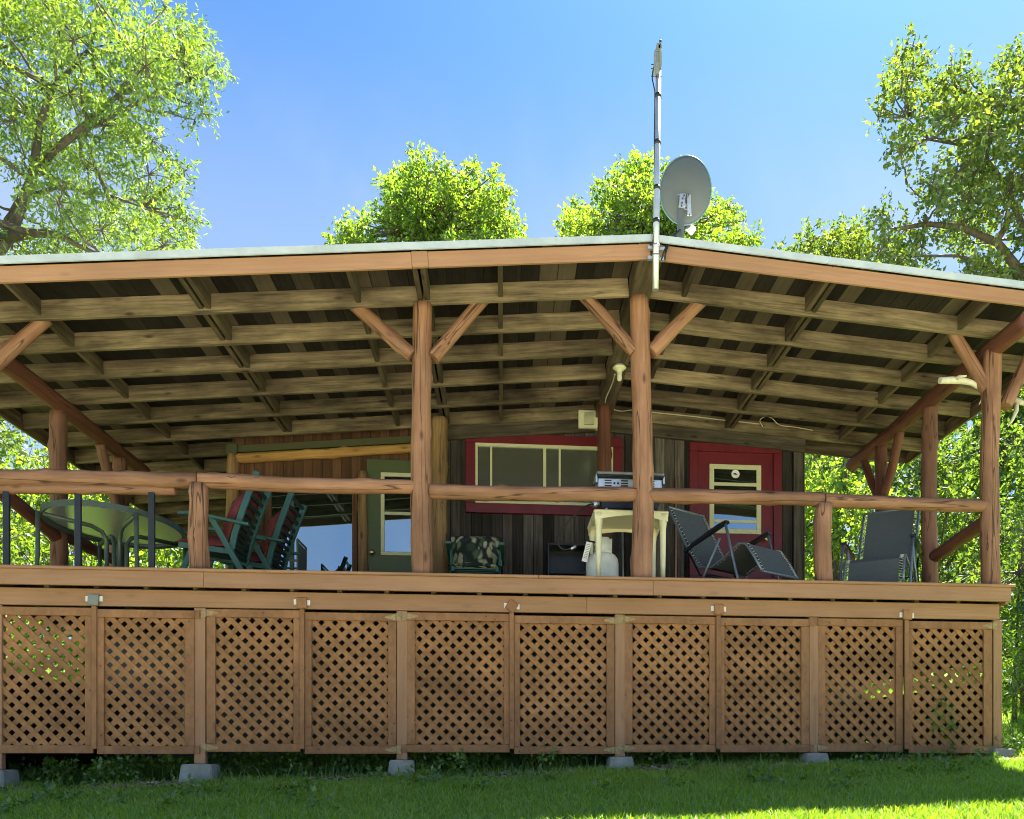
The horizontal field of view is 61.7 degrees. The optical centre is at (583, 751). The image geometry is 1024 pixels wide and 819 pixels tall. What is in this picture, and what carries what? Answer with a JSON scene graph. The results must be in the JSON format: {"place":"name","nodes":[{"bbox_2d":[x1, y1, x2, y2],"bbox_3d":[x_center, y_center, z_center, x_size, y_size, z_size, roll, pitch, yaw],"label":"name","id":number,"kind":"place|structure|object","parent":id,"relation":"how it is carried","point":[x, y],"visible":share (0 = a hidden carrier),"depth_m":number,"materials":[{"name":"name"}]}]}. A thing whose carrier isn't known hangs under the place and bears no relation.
{"place":"outdoors","nodes":[
{"label":"outdoors","id":0,"kind":"place"},
{"bbox_2d":[0,0,1023,663],"label":"sky","id":1,"kind":"structure","parent":0,"point":[770,96],"materials":[{"name":"blue"}]},
{"bbox_2d":[0,665,1023,818],"bbox_3d":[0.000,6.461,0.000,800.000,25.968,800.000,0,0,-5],"label":"ground","id":2,"kind":"structure","parent":0,"point":[322,756],"depth_m":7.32,"materials":[{"name":"green plant"}]},
{"bbox_2d":[0,770,19,786],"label":"pier block","id":3,"kind":"structure","parent":2,"relation":"on","point":[10,776],"depth_m":7.04,"materials":[{"name":"concrete"}]},
{"bbox_2d":[0,429,56,670],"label":"tangled tree","id":4,"kind":"object","parent":2,"relation":"on","point":[19,641],"depth_m":17.24,"materials":[{"name":"green plant"}]},
{"bbox_2d":[0,417,103,678],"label":"tangled tree","id":5,"kind":"object","parent":2,"relation":"on","point":[15,533],"visible":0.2,"depth_m":11.70,"materials":[{"name":"green plant"}]},
{"bbox_2d":[0,420,222,680],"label":"tangled tree","id":6,"kind":"object","parent":2,"relation":"on","point":[159,560],"visible":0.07,"depth_m":14.10,"materials":[{"name":"green plant"}]},
{"bbox_2d":[6,456,224,682],"bbox_3d":[-10.932,-4.156,20.670,7.424,7.161,7.598,0,0,-5],"label":"tangled tree","id":7,"kind":"object","parent":2,"relation":"on","point":[70,650],"visible":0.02,"depth_m":18.89,"materials":[{"name":"green plant"}]},
{"bbox_2d":[0,0,238,255],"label":"ash tree","id":8,"kind":"object","parent":2,"relation":"on","point":[188,61],"visible":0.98,"depth_m":12.02,"materials":[{"name":"green plant"}]},
{"bbox_2d":[178,764,221,781],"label":"pier block","id":9,"kind":"structure","parent":2,"relation":"on","point":[199,771],"depth_m":7.09,"materials":[{"name":"concrete"}]},
{"bbox_2d":[388,760,414,775],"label":"pier block","id":10,"kind":"structure","parent":2,"relation":"on","point":[394,765],"depth_m":7.31,"materials":[{"name":"concrete"}]},
{"bbox_2d":[321,140,528,244],"bbox_3d":[-4.190,-8.648,21.826,5.723,14.688,4.760,0,0,-5],"label":"maple tree","id":11,"kind":"object","parent":2,"relation":"on","point":[420,207],"visible":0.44,"depth_m":20.95,"materials":[{"name":"green plant"}]},
{"bbox_2d":[0,234,1023,774],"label":"cabin","id":12,"kind":"object","parent":2,"relation":"on","point":[394,416],"visible":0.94,"depth_m":7.73,"materials":[{"name":"wood"}]},
{"bbox_2d":[34,499,186,566],"bbox_3d":[-4.593,-1.872,8.404,1.170,0.739,1.640,0,0,-5],"label":"patio table","id":13,"kind":"object","parent":12,"relation":"on","point":[117,527],"visible":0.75,"depth_m":8.27,"materials":[{"name":"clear glass"}]},
{"bbox_2d":[178,470,271,568],"bbox_3d":[-3.479,-2.076,8.269,0.799,1.155,0.625,0,0,-5],"label":"folding chair","id":14,"kind":"object","parent":12,"relation":"on","point":[228,553],"visible":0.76,"depth_m":8.15,"materials":[{"name":"teal wood"}]},
{"bbox_2d":[175,490,261,553],"bbox_3d":[-3.516,-2.246,8.265,0.705,0.615,0.420,0,0,-5],"label":"chair cushion","id":15,"kind":"object","parent":14,"relation":"on","point":[215,541],"visible":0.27,"depth_m":8.11,"materials":[{"name":"red fabric"}]},
{"bbox_2d":[220,493,306,569],"bbox_3d":[-3.360,-2.076,8.929,0.799,1.155,0.625,0,0,-2],"label":"folding chair","id":16,"kind":"object","parent":12,"relation":"on","point":[268,562],"visible":0.62,"depth_m":8.81,"materials":[{"name":"teal wood"}]},
{"bbox_2d":[244,509,296,567],"bbox_3d":[-3.397,-2.246,8.928,0.705,0.615,0.420,0,0,-2],"label":"chair cushion","id":17,"kind":"object","parent":16,"relation":"on","point":[269,532],"visible":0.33,"depth_m":8.78,"materials":[{"name":"red fabric"}]},
{"bbox_2d":[280,538,306,569],"bbox_3d":[-3.401,-1.950,9.723,0.524,0.864,0.486,0,0,-5],"label":"sling chair","id":18,"kind":"object","parent":12,"relation":"on","point":[301,560],"visible":0.34,"depth_m":9.70,"materials":[{"name":"grey fabric"}]},
{"bbox_2d":[266,492,357,570],"bbox_3d":[-3.295,-2.672,10.376,1.075,1.122,0.046,0,0,-5],"label":"window","id":19,"kind":"structure","parent":12,"relation":"in","point":[328,529],"depth_m":10.40,"materials":[{"name":"clear glass"}]},
{"bbox_2d":[367,459,411,571],"bbox_3d":[-2.281,-2.539,10.434,0.724,2.058,0.125,0,0,-5],"label":"door","id":20,"kind":"structure","parent":12,"relation":"in","point":[388,515],"depth_m":10.43,"materials":[{"name":"green paint"}]},
{"bbox_2d":[445,541,503,573],"bbox_3d":[-1.181,-1.913,9.390,0.625,0.831,0.765,0,0,-5],"label":"folding chair","id":21,"kind":"object","parent":12,"relation":"on","point":[453,569],"visible":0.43,"depth_m":9.17,"materials":[{"name":"teal plastic"}]},
{"bbox_2d":[448,536,501,573],"bbox_3d":[-1.179,-2.184,9.367,0.570,0.492,0.593,0,0,-5],"label":"leaf cushion","id":22,"kind":"object","parent":21,"relation":"on","point":[475,551],"visible":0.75,"depth_m":9.46,"materials":[{"name":"fabric"}]},
{"bbox_2d":[466,435,622,515],"bbox_3d":[-0.469,-3.363,10.393,1.910,0.961,0.056,0,0,-5],"label":"window","id":23,"kind":"structure","parent":12,"relation":"in","point":[533,460],"depth_m":10.37,"materials":[{"name":"red paint"}]},
{"bbox_2d":[546,543,585,575],"bbox_3d":[-0.190,-1.984,10.228,0.486,0.947,0.300,0,0,-5],"label":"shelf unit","id":24,"kind":"object","parent":12,"relation":"on","point":[559,561],"visible":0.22,"depth_m":10.36,"materials":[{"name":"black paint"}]},
{"bbox_2d":[578,410,597,430],"bbox_3d":[0.060,-4.032,10.391,0.240,0.215,0.122,0,0,-5],"label":"exhaust vent","id":25,"kind":"object","parent":12,"relation":"attached to","point":[587,419],"visible":0.93,"depth_m":10.34,"materials":[{"name":"beige plastic"}]},
{"bbox_2d":[582,537,618,575],"bbox_3d":[0.155,-1.775,8.194,0.372,0.530,0.331,0,0,-5],"label":"propane tank","id":26,"kind":"object","parent":12,"relation":"on","point":[609,564],"visible":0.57,"depth_m":8.08,"materials":[{"name":"metal"}]},
{"bbox_2d":[613,363,625,380],"bbox_3d":[0.379,-3.963,8.936,0.144,0.172,0.144,0,0,-5],"label":"porch light","id":27,"kind":"object","parent":12,"relation":"attached to","point":[618,368],"visible":1,"depth_m":8.91,"materials":[{"name":"beige plastic"}]},
{"bbox_2d":[621,532,623,576],"bbox_3d":[0.477,-2.135,10.286,0.027,1.254,0.275,0,0,1],"label":"rod","id":28,"kind":"object","parent":12,"relation":"on","point":[622,555],"visible":0.39,"depth_m":10.32,"materials":[{"name":"grey metal"}]},
{"bbox_2d":[587,509,668,576],"bbox_3d":[0.418,-1.870,8.186,0.713,0.720,0.630,0,0,-5],"label":"plastic table","id":29,"kind":"object","parent":12,"relation":"on","point":[601,521],"visible":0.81,"depth_m":7.94,"materials":[{"name":"beige plastic"}]},
{"bbox_2d":[593,471,664,510],"bbox_3d":[0.431,-2.430,8.197,0.658,0.401,0.350,0,0,-5],"label":"tabletop grill","id":30,"kind":"object","parent":29,"relation":"on","point":[612,478],"visible":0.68,"depth_m":8.06,"materials":[{"name":"metal"}]},
{"bbox_2d":[557,501,599,550],"bbox_3d":[-0.036,-2.131,8.022,0.420,0.504,0.095,0,0,-28],"label":"gas hose","id":31,"kind":"object","parent":30,"relation":"attached to","point":[595,504],"visible":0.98,"depth_m":7.99,"materials":[{"name":"black rubber"}]},
{"bbox_2d":[647,39,664,291],"bbox_3d":[0.601,-4.796,6.990,0.141,2.039,0.085,0,0,-5],"label":"antenna mast","id":32,"kind":"object","parent":12,"relation":"attached to","point":[656,249],"visible":1,"depth_m":6.97,"materials":[{"name":"grey metal"}]},
{"bbox_2d":[660,155,711,259],"bbox_3d":[0.833,-4.651,7.476,0.390,1.235,0.987,0,0,37],"label":"satellite dish","id":33,"kind":"object","parent":32,"relation":"attached to","point":[685,189],"visible":1,"depth_m":7.53,"materials":[{"name":"grey paint"}]},
{"bbox_2d":[675,477,676,577],"bbox_3d":[1.129,-2.446,10.397,0.024,1.874,0.280,0,0,9],"label":"rod","id":34,"kind":"object","parent":12,"relation":"on","point":[675,537],"visible":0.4,"depth_m":10.40,"materials":[{"name":"black metal"}]},
{"bbox_2d":[605,374,759,423],"bbox_3d":[0.903,-4.052,10.136,2.474,0.233,1.075,0,0,-41],"label":"lamp cable","id":35,"kind":"object","parent":12,"relation":"attached to","point":[670,413],"visible":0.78,"depth_m":10.45,"materials":[{"name":"plastic"}]},
{"bbox_2d":[667,506,798,579],"bbox_3d":[1.565,-2.099,9.050,0.759,1.180,1.310,0,0,-40],"label":"recliner","id":36,"kind":"object","parent":12,"relation":"on","point":[742,559],"visible":0.9,"depth_m":8.99,"materials":[{"name":"grey fabric"}]},
{"bbox_2d":[698,452,772,577],"bbox_3d":[1.896,-2.613,10.595,0.963,2.207,0.107,0,0,-5],"label":"door","id":37,"kind":"structure","parent":12,"relation":"in","point":[716,470],"depth_m":10.61,"materials":[{"name":"red paint"}]},
{"bbox_2d":[760,417,812,430],"bbox_3d":[2.515,-4.048,10.527,0.691,0.126,0.110,0,0,-5],"label":"loose wire","id":38,"kind":"object","parent":12,"relation":"attached to","point":[783,425],"visible":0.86,"depth_m":10.55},
{"bbox_2d":[839,510,922,581],"bbox_3d":[3.197,-2.106,9.124,0.773,1.194,1.014,0,0,31],"label":"recliner","id":39,"kind":"object","parent":12,"relation":"on","point":[892,546],"visible":0.84,"depth_m":9.27,"materials":[{"name":"grey fabric"}]},
{"bbox_2d":[938,375,1023,426],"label":"antler rack","id":40,"kind":"object","parent":12,"relation":"attached to","point":[960,379],"visible":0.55,"depth_m":7.93,"materials":[{"name":"beige"}]},
{"bbox_2d":[0,697,1023,814],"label":"undergrowth","id":41,"kind":"object","parent":2,"relation":"on","point":[459,758],"visible":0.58,"depth_m":7.44,"materials":[{"name":"green plant"}]},
{"bbox_2d":[0,755,1023,795],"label":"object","id":42,"kind":"object","parent":2,"relation":"on","point":[356,776],"visible":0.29,"depth_m":7.24,"materials":[{"name":"green plant"}]},
{"bbox_2d":[606,757,633,768],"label":"pier block","id":43,"kind":"structure","parent":2,"relation":"on","point":[618,762],"depth_m":7.49,"materials":[{"name":"concrete"}]},
{"bbox_2d":[552,144,764,247],"bbox_3d":[2.194,-9.332,22.680,6.683,15.623,5.189,0,0,-5],"label":"maple tree","id":44,"kind":"object","parent":2,"relation":"on","point":[622,194],"visible":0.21,"depth_m":21.67,"materials":[{"name":"green plant"}]},
{"bbox_2d":[798,753,828,763],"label":"pier block","id":45,"kind":"structure","parent":2,"relation":"on","point":[813,756],"depth_m":7.66,"materials":[{"name":"concrete"}]},
{"bbox_2d":[771,205,926,580],"bbox_3d":[5.040,-5.536,15.752,3.386,9.645,2.429,0,0,-5],"label":"apple tree","id":46,"kind":"object","parent":2,"relation":"on","point":[848,247],"visible":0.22,"depth_m":15.25,"materials":[{"name":"green plant"}]},
{"bbox_2d":[805,454,920,694],"bbox_3d":[4.426,-3.358,15.589,3.435,5.521,3.623,0,0,-5],"label":"birch tree","id":47,"kind":"object","parent":2,"relation":"on","point":[830,482],"visible":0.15,"depth_m":15.05,"materials":[{"name":"green plant"}]},
{"bbox_2d":[805,454,958,682],"bbox_3d":[7.249,-5.983,24.799,5.891,9.596,6.964,0,0,-5],"label":"leafy tree","id":48,"kind":"object","parent":2,"relation":"on","point":[824,469],"visible":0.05,"depth_m":24.00,"materials":[{"name":"green plant"}]},
{"bbox_2d":[813,423,1023,700],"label":"leafy tree","id":49,"kind":"object","parent":2,"relation":"on","point":[946,475],"visible":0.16,"depth_m":16.34,"materials":[{"name":"green plant"}]},
{"bbox_2d":[857,21,1023,713],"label":"apple tree","id":50,"kind":"object","parent":2,"relation":"on","point":[987,127],"visible":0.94,"depth_m":12.81,"materials":[{"name":"green plant"}]},
{"bbox_2d":[917,384,1023,686],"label":"leafy tree","id":51,"kind":"object","parent":2,"relation":"on","point":[1004,417],"visible":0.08,"depth_m":22.73,"materials":[{"name":"green plant"}]},
{"bbox_2d":[942,502,1023,722],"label":"shrub","id":52,"kind":"object","parent":2,"relation":"on","point":[1014,606],"visible":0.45,"depth_m":12.21,"materials":[{"name":"green plant"}]},
{"bbox_2d":[945,418,1023,677],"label":"leafy tree","id":53,"kind":"object","parent":2,"relation":"on","point":[1011,447],"visible":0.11,"depth_m":16.47,"materials":[{"name":"green plant"}]},
{"bbox_2d":[957,447,1023,674],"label":"leafy tree","id":54,"kind":"object","parent":2,"relation":"on","point":[1010,465],"visible":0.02,"depth_m":25.52,"materials":[{"name":"green plant"}]},
{"bbox_2d":[983,748,1014,757],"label":"pier block","id":55,"kind":"structure","parent":2,"relation":"on","point":[1009,752],"depth_m":7.83,"materials":[{"name":"concrete"}]},
{"bbox_2d":[1002,616,1023,734],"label":"shrub","id":56,"kind":"object","parent":2,"relation":"on","point":[1013,685],"visible":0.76,"depth_m":10.80,"materials":[{"name":"green plant"}]},
{"bbox_2d":[14,744,1019,785],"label":"tall grass","id":57,"kind":"structure","parent":0,"point":[231,772],"depth_m":7.73,"materials":[{"name":"green plant"}]}
]}

